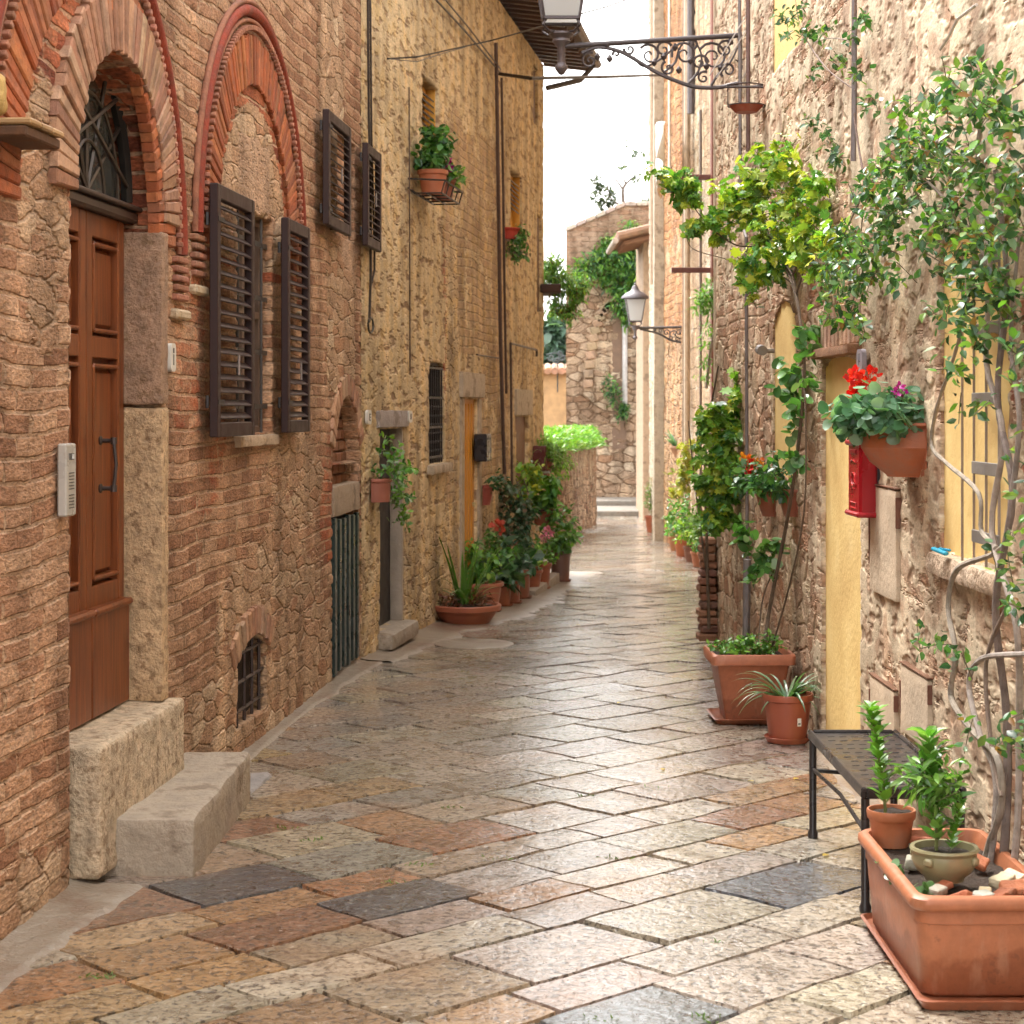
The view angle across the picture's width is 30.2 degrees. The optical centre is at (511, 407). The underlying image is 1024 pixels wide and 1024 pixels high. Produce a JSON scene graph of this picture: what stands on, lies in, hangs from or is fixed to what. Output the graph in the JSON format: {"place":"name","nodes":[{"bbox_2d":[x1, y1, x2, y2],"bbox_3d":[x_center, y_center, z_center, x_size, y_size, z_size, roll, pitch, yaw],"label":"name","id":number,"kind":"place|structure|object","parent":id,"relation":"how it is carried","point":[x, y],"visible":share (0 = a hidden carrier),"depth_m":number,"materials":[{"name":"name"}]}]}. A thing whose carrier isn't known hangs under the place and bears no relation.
{"place":"outdoors","nodes":[
{"label":"outdoors","id":0,"kind":"place"},
{"bbox_2d":[0,516,1023,1023],"bbox_3d":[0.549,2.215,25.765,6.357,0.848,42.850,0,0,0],"label":"street paving","id":1,"kind":"structure","parent":0,"point":[514,750],"depth_m":7.41,"materials":[{"name":"stone"}]},
{"bbox_2d":[0,879,142,992],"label":"kerb strip","id":2,"kind":"object","parent":1,"relation":"on","point":[59,919],"visible":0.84,"depth_m":6.59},
{"bbox_2d":[0,0,381,939],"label":"brick house","id":3,"kind":"structure","parent":1,"relation":"on","point":[180,610],"depth_m":8.20,"materials":[{"name":"brick"}]},
{"bbox_2d":[0,71,63,149],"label":"tiled shelf","id":4,"kind":"object","parent":3,"relation":"attached to","point":[25,133],"visible":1,"depth_m":6.19,"materials":[{"name":"stone"}]},
{"bbox_2d":[57,443,75,516],"bbox_3d":[-1.620,0.263,6.908,0.038,0.265,0.115,0,0,5],"label":"intercom panel","id":5,"kind":"object","parent":3,"relation":"attached to","point":[66,479],"visible":1,"depth_m":6.86,"materials":[{"name":"paint"}]},
{"bbox_2d":[69,185,142,730],"bbox_3d":[-1.706,0.200,7.660,0.178,2.140,1.220,0,0,5],"label":"door","id":6,"kind":"structure","parent":3,"relation":"in","point":[98,606],"depth_m":7.78,"materials":[{"name":"brown wood"}]},
{"bbox_2d":[168,343,175,371],"bbox_3d":[-1.498,-0.221,8.344,0.024,0.125,0.085,0,0,5],"label":"house number plate","id":7,"kind":"object","parent":3,"relation":"attached to","point":[171,357],"visible":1,"depth_m":8.32,"materials":[{"name":"ceramic"}]},
{"bbox_2d":[236,638,263,727],"bbox_3d":[-1.442,1.430,10.075,0.099,0.540,0.803,0,0,5],"label":"basement window","id":8,"kind":"structure","parent":3,"relation":"in","point":[245,701],"depth_m":10.20,"materials":[{"name":"paint"}]},
{"bbox_2d":[205,183,309,447],"bbox_3d":[-1.413,-0.426,10.066,0.273,1.268,2.279,0,0,5],"label":"window","id":9,"kind":"structure","parent":3,"relation":"in","point":[248,341],"depth_m":9.68,"materials":[{"name":"brown wood"}]},
{"bbox_2d":[319,109,381,251],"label":"shutters","id":10,"kind":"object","parent":3,"relation":"in","point":[342,224],"depth_m":12.55,"materials":[{"name":"brown wood"}]},
{"bbox_2d":[367,0,371,322],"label":"cable","id":11,"kind":"object","parent":3,"relation":"attached to","point":[370,169],"visible":0.82,"depth_m":13.61,"materials":[{"name":"paint"}]},
{"bbox_2d":[369,0,375,282],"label":"cable","id":12,"kind":"object","parent":3,"relation":"attached to","point":[371,127],"visible":0.88,"depth_m":13.72,"materials":[{"name":"paint"}]},
{"bbox_2d":[241,659,382,761],"bbox_3d":[-1.229,1.782,11.197,0.272,0.090,4.620,0,0,5],"label":"kerb strip","id":13,"kind":"object","parent":1,"relation":"on","point":[354,670],"visible":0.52,"depth_m":11.73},
{"bbox_2d":[80,662,722,1022],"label":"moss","id":14,"kind":"object","parent":1,"relation":"on","point":[284,827],"visible":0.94,"depth_m":7.19,"materials":[{"name":"green plant"}]},
{"bbox_2d":[333,0,601,659],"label":"ochre house","id":15,"kind":"structure","parent":1,"relation":"on","point":[446,392],"depth_m":17.00,"materials":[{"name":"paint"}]},
{"bbox_2d":[378,429,389,625],"bbox_3d":[-1.044,0.928,14.654,0.030,1.744,1.007,0,0,8],"label":"dark doorway","id":16,"kind":"structure","parent":15,"relation":"in","point":[384,507],"depth_m":14.86,"materials":[{"name":"brown paint"}]},
{"bbox_2d":[371,431,418,531],"bbox_3d":[-0.868,0.553,14.061,0.321,0.769,0.611,0,0,8],"label":"wall pot","id":17,"kind":"object","parent":15,"relation":"attached to","point":[381,488],"depth_m":13.90,"materials":[{"name":"ceramic"}]},
{"bbox_2d":[408,87,410,374],"bbox_3d":[-0.821,-1.416,15.203,0.012,2.300,0.051,0,0,8],"label":"cable","id":18,"kind":"object","parent":15,"relation":"attached to","point":[409,244],"visible":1,"depth_m":15.20,"materials":[{"name":"paint"}]},
{"bbox_2d":[421,86,434,136],"bbox_3d":[-0.775,-2.353,16.267,0.116,0.872,0.757,0,0,8],"label":"window","id":19,"kind":"structure","parent":15,"relation":"in","point":[428,99],"depth_m":16.60,"materials":[{"name":"paint"}]},
{"bbox_2d":[408,178,462,204],"bbox_3d":[-0.630,-1.784,15.654,0.321,0.136,0.864,0,0,8],"label":"pot rack","id":20,"kind":"object","parent":15,"relation":"attached to","point":[433,197],"visible":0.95,"depth_m":15.48,"materials":[{"name":"metal"}]},
{"bbox_2d":[410,119,457,194],"bbox_3d":[-0.644,-2.044,15.431,0.403,0.624,0.453,0,0,8],"label":"potted plant","id":21,"kind":"object","parent":20,"relation":"on","point":[437,146],"visible":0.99,"depth_m":15.37,"materials":[{"name":"green plant"}]},
{"bbox_2d":[431,154,466,200],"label":"potted plant","id":22,"kind":"object","parent":20,"relation":"on","point":[452,175],"visible":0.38,"depth_m":15.79,"materials":[{"name":"green plant"}]},
{"bbox_2d":[427,362,452,474],"bbox_3d":[-0.664,0.078,16.562,0.151,0.986,0.945,0,0,8],"label":"window","id":23,"kind":"structure","parent":15,"relation":"in","point":[434,397],"depth_m":16.56,"materials":[{"name":"black glass"}]},
{"bbox_2d":[387,26,543,59],"bbox_3d":[-0.448,-2.817,14.312,0.977,0.376,2.242,0,0,-11],"label":"cable","id":24,"kind":"object","parent":15,"relation":"attached to","point":[467,45],"visible":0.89,"depth_m":14.57,"materials":[{"name":"paint"}]},
{"bbox_2d":[464,399,475,568],"bbox_3d":[-0.440,0.915,18.337,0.080,2.009,0.882,0,0,8],"label":"door","id":25,"kind":"structure","parent":15,"relation":"in","point":[469,403],"depth_m":18.50,"materials":[{"name":"brown wood"}]},
{"bbox_2d":[474,434,491,461],"bbox_3d":[-0.286,0.393,18.710,0.136,0.270,0.300,0,0,8],"label":"mailbox","id":26,"kind":"object","parent":15,"relation":"attached to","point":[482,448],"visible":1,"depth_m":18.56,"materials":[{"name":"paint"}]},
{"bbox_2d":[482,468,504,504],"bbox_3d":[-0.178,0.786,18.947,0.207,0.372,0.342,0,0,8],"label":"wall pot","id":27,"kind":"object","parent":15,"relation":"attached to","point":[487,491],"depth_m":18.89,"materials":[{"name":"ceramic"}]},
{"bbox_2d":[494,43,505,473],"bbox_3d":[-0.124,-1.536,19.964,0.040,4.500,0.656,0,0,8],"label":"drain pipe","id":28,"kind":"object","parent":15,"relation":"attached to","point":[499,259],"visible":0.98,"depth_m":19.88,"materials":[{"name":"metal"}]},
{"bbox_2d":[500,78,507,393],"bbox_3d":[-0.086,-1.828,20.307,0.028,3.352,0.381,0,0,8],"label":"conduit","id":29,"kind":"object","parent":15,"relation":"attached to","point":[503,230],"visible":1,"depth_m":20.28,"materials":[{"name":"metal"}]},
{"bbox_2d":[510,176,519,227],"bbox_3d":[-0.026,-2.313,21.611,0.116,0.741,0.966,0,0,8],"label":"window","id":30,"kind":"structure","parent":15,"relation":"in","point":[515,181],"depth_m":22.05,"materials":[{"name":"paint"}]},
{"bbox_2d":[505,224,530,265],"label":"window plant","id":31,"kind":"object","parent":15,"relation":"on","point":[514,236],"depth_m":20.68,"materials":[{"name":"plant"}]},
{"bbox_2d":[515,416,524,543],"bbox_3d":[0.068,1.049,22.132,0.060,1.903,1.078,0,0,8],"label":"far door","id":32,"kind":"structure","parent":15,"relation":"in","point":[519,421],"depth_m":22.29,"materials":[{"name":"brown paint"}]},
{"bbox_2d":[498,473,544,551],"bbox_3d":[0.052,1.266,20.323,0.605,1.129,0.467,0,0,0],"label":"climbing jasmine","id":33,"kind":"object","parent":15,"relation":"attached to","point":[519,505],"visible":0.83,"depth_m":20.25,"materials":[{"name":"green plant"}]},
{"bbox_2d":[509,342,537,484],"bbox_3d":[0.142,0.112,21.940,0.028,1.660,2.296,0,0,8],"label":"conduit","id":34,"kind":"object","parent":15,"relation":"attached to","point":[511,416],"visible":0.84,"depth_m":20.87,"materials":[{"name":"metal"}]},
{"bbox_2d":[515,459,549,534],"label":"climbing vine","id":35,"kind":"object","parent":15,"relation":"attached to","point":[532,471],"visible":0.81,"depth_m":21.47,"materials":[{"name":"green plant"}]},
{"bbox_2d":[533,445,549,472],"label":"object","id":36,"kind":"object","parent":15,"relation":"attached to","point":[539,455],"depth_m":23.00,"materials":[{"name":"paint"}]},
{"bbox_2d":[523,473,564,525],"bbox_3d":[0.359,1.077,22.592,0.548,0.645,0.619,0,0,0],"label":"hanging planter","id":37,"kind":"object","parent":15,"relation":"attached to","point":[547,499],"visible":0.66,"depth_m":22.47,"materials":[{"name":"ceramic"}]},
{"bbox_2d":[532,432,577,480],"bbox_3d":[0.431,0.596,23.167,0.800,0.616,0.839,0,0,0],"label":"hanging planter","id":38,"kind":"object","parent":15,"relation":"attached to","point":[552,459],"visible":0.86,"depth_m":23.12,"materials":[{"name":"ceramic"}]},
{"bbox_2d":[540,251,596,328],"bbox_3d":[0.639,-1.500,24.314,0.900,1.014,0.853,0,0,0],"label":"hanging garden shelf","id":39,"kind":"object","parent":15,"relation":"attached to","point":[552,286],"visible":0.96,"depth_m":24.19,"materials":[{"name":"green plant"}]},
{"bbox_2d":[434,639,513,648],"bbox_3d":[-0.296,1.847,14.804,0.620,0.016,0.620,0,0,0],"label":"manhole cover","id":40,"kind":"object","parent":1,"relation":"on","point":[473,643],"visible":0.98,"depth_m":14.79,"materials":[{"name":"stone"}]},
{"bbox_2d":[361,570,601,662],"bbox_3d":[0.092,1.943,18.949,0.990,0.375,11.040,0,0,8],"label":"kerb strip","id":41,"kind":"object","parent":1,"relation":"on","point":[430,635],"visible":0.48,"depth_m":16.40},
{"bbox_2d":[435,534,506,624],"bbox_3d":[-0.398,1.480,16.668,0.720,0.835,0.692,0,0,0],"label":"bowl planter","id":42,"kind":"object","parent":41,"relation":"on","point":[465,608],"visible":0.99,"depth_m":16.59,"materials":[{"name":"ceramic"}]},
{"bbox_2d":[464,537,514,611],"bbox_3d":[-0.328,1.584,17.952,0.665,0.700,0.546,0,0,23],"label":"potted plant","id":43,"kind":"object","parent":41,"relation":"on","point":[495,591],"visible":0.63,"depth_m":17.89,"materials":[{"name":"green plant"}]},
{"bbox_2d":[477,518,531,606],"bbox_3d":[-0.111,1.517,18.641,0.619,0.872,0.679,0,0,-27],"label":"potted plant","id":44,"kind":"object","parent":41,"relation":"on","point":[509,576],"visible":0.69,"depth_m":18.58,"materials":[{"name":"green plant"}]},
{"bbox_2d":[484,539,535,603],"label":"potted plant","id":45,"kind":"object","parent":41,"relation":"on","point":[523,561],"visible":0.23,"depth_m":18.93,"materials":[{"name":"green plant"}]},
{"bbox_2d":[501,535,545,598],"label":"potted plant","id":46,"kind":"object","parent":41,"relation":"on","point":[538,555],"visible":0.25,"depth_m":19.61,"materials":[{"name":"green plant"}]},
{"bbox_2d":[516,540,547,586],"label":"potted plant","id":47,"kind":"object","parent":41,"relation":"on","point":[535,581],"visible":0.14,"depth_m":20.43,"materials":[{"name":"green plant"}]},
{"bbox_2d":[524,525,558,588],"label":"potted plant","id":48,"kind":"object","parent":41,"relation":"on","point":[545,575],"visible":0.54,"depth_m":21.11,"materials":[{"name":"green plant"}]},
{"bbox_2d":[539,503,583,581],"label":"potted plant","id":49,"kind":"object","parent":41,"relation":"on","point":[561,550],"visible":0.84,"depth_m":22.34,"materials":[{"name":"green plant"}]},
{"bbox_2d":[543,363,565,427],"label":"courtyard wall","id":50,"kind":"structure","parent":1,"relation":"on","point":[554,407],"depth_m":56.00,"materials":[{"name":"paint"}]},
{"bbox_2d":[543,307,565,365],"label":"distant tree","id":51,"kind":"object","parent":1,"relation":"on","point":[554,331],"visible":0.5,"depth_m":109.08,"materials":[{"name":"green plant"}]},
{"bbox_2d":[543,446,596,542],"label":"garden wall","id":52,"kind":"structure","parent":1,"relation":"on","point":[579,489],"depth_m":39.06,"materials":[{"name":"stone"}]},
{"bbox_2d":[543,423,607,452],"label":"hedge","id":53,"kind":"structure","parent":52,"relation":"on","point":[576,436],"depth_m":37.42,"materials":[{"name":"green plant"}]},
{"bbox_2d":[566,201,648,496],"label":"rubble tower","id":54,"kind":"structure","parent":1,"relation":"on","point":[599,344],"depth_m":49.93,"materials":[{"name":"stone"}]},
{"bbox_2d":[569,216,641,333],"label":"tower ivy","id":55,"kind":"object","parent":54,"relation":"attached to","point":[625,261],"visible":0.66,"depth_m":49.63,"materials":[{"name":"green plant"}]},
{"bbox_2d":[600,374,622,408],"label":"wall tuft","id":56,"kind":"object","parent":54,"relation":"attached to","point":[612,400],"visible":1,"depth_m":49.66,"materials":[{"name":"green plant"}]},
{"bbox_2d":[589,139,648,212],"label":"sapling","id":57,"kind":"object","parent":54,"relation":"on","point":[610,203],"visible":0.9,"depth_m":50.38,"materials":[{"name":"green plant"}]},
{"bbox_2d":[613,400,631,424],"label":"wall tuft","id":58,"kind":"object","parent":54,"relation":"attached to","point":[624,410],"visible":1,"depth_m":49.67,"materials":[{"name":"green plant"}]},
{"bbox_2d":[596,497,638,515],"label":"steps","id":59,"kind":"structure","parent":1,"relation":"on","point":[616,506],"depth_m":47.64,"materials":[{"name":"stone"}]},
{"bbox_2d":[606,224,649,519],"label":"tiled roof house","id":60,"kind":"structure","parent":1,"relation":"on","point":[631,239],"depth_m":44.20,"materials":[{"name":"paint"}]},
{"bbox_2d":[642,478,651,532],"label":"potted plant","id":61,"kind":"object","parent":1,"relation":"on","point":[648,518],"visible":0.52,"depth_m":37.73,"materials":[{"name":"green plant"}]},
{"bbox_2d":[648,0,652,532],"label":"cream house","id":62,"kind":"structure","parent":1,"relation":"on","point":[650,248],"depth_m":37.48,"materials":[{"name":"paint"}]},
{"bbox_2d":[653,0,689,543],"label":"orange brick house","id":63,"kind":"structure","parent":1,"relation":"on","point":[671,365],"depth_m":32.49,"materials":[{"name":"stone"}]},
{"bbox_2d":[621,283,681,342],"bbox_3d":[2.275,-1.512,30.400,1.050,0.991,0.452,0,0,0],"label":"street lamp","id":64,"kind":"object","parent":63,"relation":"attached to","point":[635,298],"visible":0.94,"depth_m":30.30,"materials":[{"name":"glass"}]},
{"bbox_2d":[663,493,697,556],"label":"potted plant","id":65,"kind":"object","parent":1,"relation":"on","point":[679,549],"visible":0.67,"depth_m":28.38,"materials":[{"name":"green plant"}]},
{"bbox_2d":[671,511,701,561],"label":"potted plant","id":66,"kind":"object","parent":1,"relation":"on","point":[687,549],"visible":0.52,"depth_m":26.78,"materials":[{"name":"green plant"}]},
{"bbox_2d":[680,530,702,566],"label":"potted plant","id":67,"kind":"object","parent":1,"relation":"on","point":[695,560],"visible":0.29,"depth_m":25.59,"materials":[{"name":"green plant"}]},
{"bbox_2d":[671,0,712,543],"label":"block stone house","id":68,"kind":"structure","parent":1,"relation":"on","point":[700,102],"depth_m":27.53,"materials":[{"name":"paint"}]},
{"bbox_2d":[498,72,658,79],"bbox_3d":[1.502,-4.301,24.549,0.879,1.962,11.033,0,0,14],"label":"cable","id":69,"kind":"object","parent":68,"relation":"attached to","point":[565,77],"visible":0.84,"depth_m":20.08,"materials":[{"name":"paint"}]},
{"bbox_2d":[655,121,664,199],"bbox_3d":[2.300,-3.965,29.428,0.147,1.197,2.521,0,0,5],"label":"white cloth","id":70,"kind":"object","parent":68,"relation":"hanging from","point":[660,142],"visible":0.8,"depth_m":28.69,"materials":[{"name":"fabric"}]},
{"bbox_2d":[663,438,700,501],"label":"climbing vine","id":71,"kind":"object","parent":68,"relation":"attached to","point":[680,484],"visible":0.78,"depth_m":26.95,"materials":[{"name":"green plant"}]},
{"bbox_2d":[688,277,712,388],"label":"climbing plant","id":72,"kind":"object","parent":68,"relation":"attached to","point":[706,301],"visible":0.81,"depth_m":24.48,"materials":[{"name":"green plant"}]},
{"bbox_2d":[696,536,717,640],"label":"brick pier","id":73,"kind":"structure","parent":1,"relation":"on","point":[703,633],"depth_m":14.69,"materials":[{"name":"brick"}]},
{"bbox_2d":[703,628,795,724],"bbox_3d":[1.358,1.530,10.930,0.493,0.531,0.450,0,0,-1],"label":"square planter","id":74,"kind":"object","parent":1,"relation":"on","point":[729,660],"visible":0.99,"depth_m":10.76,"materials":[{"name":"ceramic"}]},
{"bbox_2d":[736,671,820,744],"bbox_3d":[1.493,1.592,10.211,0.617,0.409,0.581,0,0,0],"label":"potted plant","id":75,"kind":"object","parent":1,"relation":"on","point":[787,710],"visible":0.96,"depth_m":10.13,"materials":[{"name":"ceramic"}]},
{"bbox_2d":[805,729,880,805],"bbox_3d":[1.630,1.799,10.050,0.203,0.123,9.300,0,0,-1],"label":"kerb strip","id":76,"kind":"object","parent":1,"relation":"on","point":[843,783],"visible":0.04,"depth_m":9.09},
{"bbox_2d":[713,0,1023,864],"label":"stone house","id":77,"kind":"structure","parent":1,"relation":"on","point":[865,594],"depth_m":8.61,"materials":[{"name":"beige stone"}]},
{"bbox_2d":[538,0,742,89],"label":"street lamp","id":78,"kind":"object","parent":77,"relation":"attached to","point":[560,12],"visible":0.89,"depth_m":13.26,"materials":[{"name":"metal"}]},
{"bbox_2d":[685,365,742,628],"bbox_3d":[1.470,0.700,13.884,0.497,2.008,1.455,0,0,0],"label":"climbing vine","id":79,"kind":"object","parent":77,"relation":"attached to","point":[717,516],"visible":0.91,"depth_m":13.34,"materials":[{"name":"green plant"}]},
{"bbox_2d":[738,0,748,558],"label":"drain pipe","id":80,"kind":"object","parent":77,"relation":"attached to","point":[746,250],"visible":0.51,"depth_m":12.69,"materials":[{"name":"metal"}]},
{"bbox_2d":[726,82,764,113],"bbox_3d":[1.510,-1.999,12.250,0.254,0.185,0.244,0,0,0],"label":"hanging dish","id":81,"kind":"object","parent":77,"relation":"attached to","point":[746,108],"visible":1,"depth_m":12.21,"materials":[{"name":"ceramic"}]},
{"bbox_2d":[742,559,750,636],"bbox_3d":[1.560,1.268,12.610,0.051,0.526,0.096,0,0,0],"label":"drain pipe","id":82,"kind":"object","parent":77,"relation":"attached to","point":[746,603],"visible":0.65,"depth_m":12.60,"materials":[{"name":"metal"}]},
{"bbox_2d":[643,133,852,653],"bbox_3d":[1.241,-0.108,10.318,0.920,3.078,2.434,0,0,0],"label":"climbing vine","id":83,"kind":"object","parent":77,"relation":"attached to","point":[798,239],"visible":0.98,"depth_m":10.78,"materials":[{"name":"green plant"}]},
{"bbox_2d":[746,0,749,151],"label":"cable","id":84,"kind":"object","parent":77,"relation":"attached to","point":[747,72],"visible":0.85,"depth_m":12.53,"materials":[{"name":"paint"}]},
{"bbox_2d":[725,451,776,516],"bbox_3d":[1.527,0.476,11.850,0.362,0.404,0.469,0,0,-1],"label":"wall planter","id":85,"kind":"object","parent":77,"relation":"attached to","point":[768,509],"visible":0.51,"depth_m":11.77,"materials":[{"name":"ceramic"}]},
{"bbox_2d":[734,449,797,516],"bbox_3d":[1.478,0.434,11.032,0.384,0.392,0.426,0,0,-1],"label":"wall planter","id":86,"kind":"object","parent":77,"relation":"attached to","point":[781,488],"visible":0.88,"depth_m":10.94,"materials":[{"name":"ceramic"}]},
{"bbox_2d":[775,301,795,478],"bbox_3d":[1.665,-0.113,11.412,0.030,1.115,0.941,0,0,-1],"label":"blind window","id":87,"kind":"structure","parent":77,"relation":"in","point":[785,347],"depth_m":11.51,"materials":[{"name":"paint"}]},
{"bbox_2d":[774,0,800,72],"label":"blind window","id":88,"kind":"structure","parent":77,"relation":"in","point":[781,50],"depth_m":11.48,"materials":[{"name":"paint"}]},
{"bbox_2d":[826,357,861,729],"bbox_3d":[1.692,0.919,9.568,0.030,2.422,1.116,0,0,-1],"label":"filled doorway","id":89,"kind":"structure","parent":77,"relation":"in","point":[843,531],"depth_m":9.67,"materials":[{"name":"paint"}]},
{"bbox_2d":[851,0,856,160],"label":"drain pipe","id":90,"kind":"object","parent":77,"relation":"attached to","point":[853,96],"visible":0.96,"depth_m":8.89,"materials":[{"name":"metal"}]},
{"bbox_2d":[856,349,866,370],"bbox_3d":[1.633,-0.222,8.870,0.024,0.105,0.130,0,0,-1],"label":"house number plate","id":91,"kind":"object","parent":77,"relation":"attached to","point":[861,359],"visible":0.81,"depth_m":8.82,"materials":[{"name":"ceramic"}]},
{"bbox_2d":[845,439,879,517],"bbox_3d":[1.612,0.323,8.727,0.110,0.355,0.300,0,0,-1],"label":"mailbox","id":92,"kind":"object","parent":77,"relation":"attached to","point":[864,474],"visible":0.88,"depth_m":8.60,"materials":[{"name":"paint"}]},
{"bbox_2d":[818,364,926,476],"bbox_3d":[1.515,0.050,7.865,0.427,0.473,0.684,0,0,-12],"label":"cyclamen wall pot","id":93,"kind":"object","parent":77,"relation":"attached to","point":[886,431],"visible":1,"depth_m":7.75,"materials":[{"name":"ceramic"}]},
{"bbox_2d":[770,0,1023,862],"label":"climbing jasmine","id":94,"kind":"object","parent":77,"relation":"attached to","point":[1011,186],"visible":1,"depth_m":6.40,"materials":[{"name":"green plant"}]},
{"bbox_2d":[939,3,977,50],"bbox_3d":[1.648,-1.406,7.008,0.012,0.074,0.539,0,0,-1],"label":"cable","id":95,"kind":"object","parent":77,"relation":"attached to","point":[955,24],"visible":1,"depth_m":7.04,"materials":[{"name":"paint"}]},
{"bbox_2d":[944,220,1011,567],"bbox_3d":[1.718,-0.041,6.956,0.030,1.259,1.038,0,0,-1],"label":"blind window","id":96,"kind":"structure","parent":77,"relation":"in","point":[952,485],"depth_m":7.07,"materials":[{"name":"paint"}]},
{"bbox_2d":[808,729,966,912],"bbox_3d":[1.427,1.572,7.340,0.383,0.448,1.220,0,0,0],"label":"metal bench","id":97,"kind":"object","parent":1,"relation":"on","point":[846,754],"visible":0.62,"depth_m":7.42,"materials":[{"name":"paint"}]},
{"bbox_2d":[858,828,1023,1009],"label":"long planter","id":98,"kind":"object","parent":1,"relation":"on","point":[948,951],"visible":0.73,"depth_m":5.71,"materials":[{"name":"ceramic"}]},
{"bbox_2d":[857,700,915,848],"bbox_3d":[1.280,1.252,6.500,0.206,0.497,0.167,0,0,0],"label":"potted shoot","id":99,"kind":"object","parent":98,"relation":"on","point":[891,825],"visible":0.98,"depth_m":6.48,"materials":[{"name":"ceramic"}]},
{"bbox_2d":[875,858,934,894],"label":"trailing plant","id":100,"kind":"object","parent":98,"relation":"on","point":[924,888],"visible":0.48,"depth_m":5.78,"materials":[{"name":"green plant"}]},
{"bbox_2d":[889,726,979,883],"bbox_3d":[1.321,1.240,5.955,0.286,0.471,0.266,0,0,0],"label":"glazed bowl plant","id":101,"kind":"object","parent":98,"relation":"on","point":[953,859],"visible":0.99,"depth_m":5.93,"materials":[{"name":"green plant"}]},
{"bbox_2d":[928,883,947,894],"bbox_3d":[1.292,1.467,5.750,0.053,0.030,0.041,-11,16,-39],"label":"stone","id":102,"kind":"object","parent":98,"relation":"on","point":[938,889],"visible":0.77,"depth_m":5.74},
{"bbox_2d":[988,872,1015,889],"bbox_3d":[1.519,1.468,5.880,0.076,0.038,0.059,-17,14,-38],"label":"pale stone","id":103,"kind":"object","parent":98,"relation":"in","point":[994,881],"visible":0.63,"depth_m":5.87,"materials":[{"name":"stone"}]},
{"bbox_2d":[999,879,1023,894],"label":"clay shard","id":104,"kind":"object","parent":98,"relation":"on","point":[1017,885],"visible":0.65,"depth_m":5.78,"materials":[{"name":"ceramic"}]},
{"bbox_2d":[541,0,649,319],"label":"sky","id":105,"kind":"structure","parent":0,"point":[587,124],"materials":[{"name":"white"}]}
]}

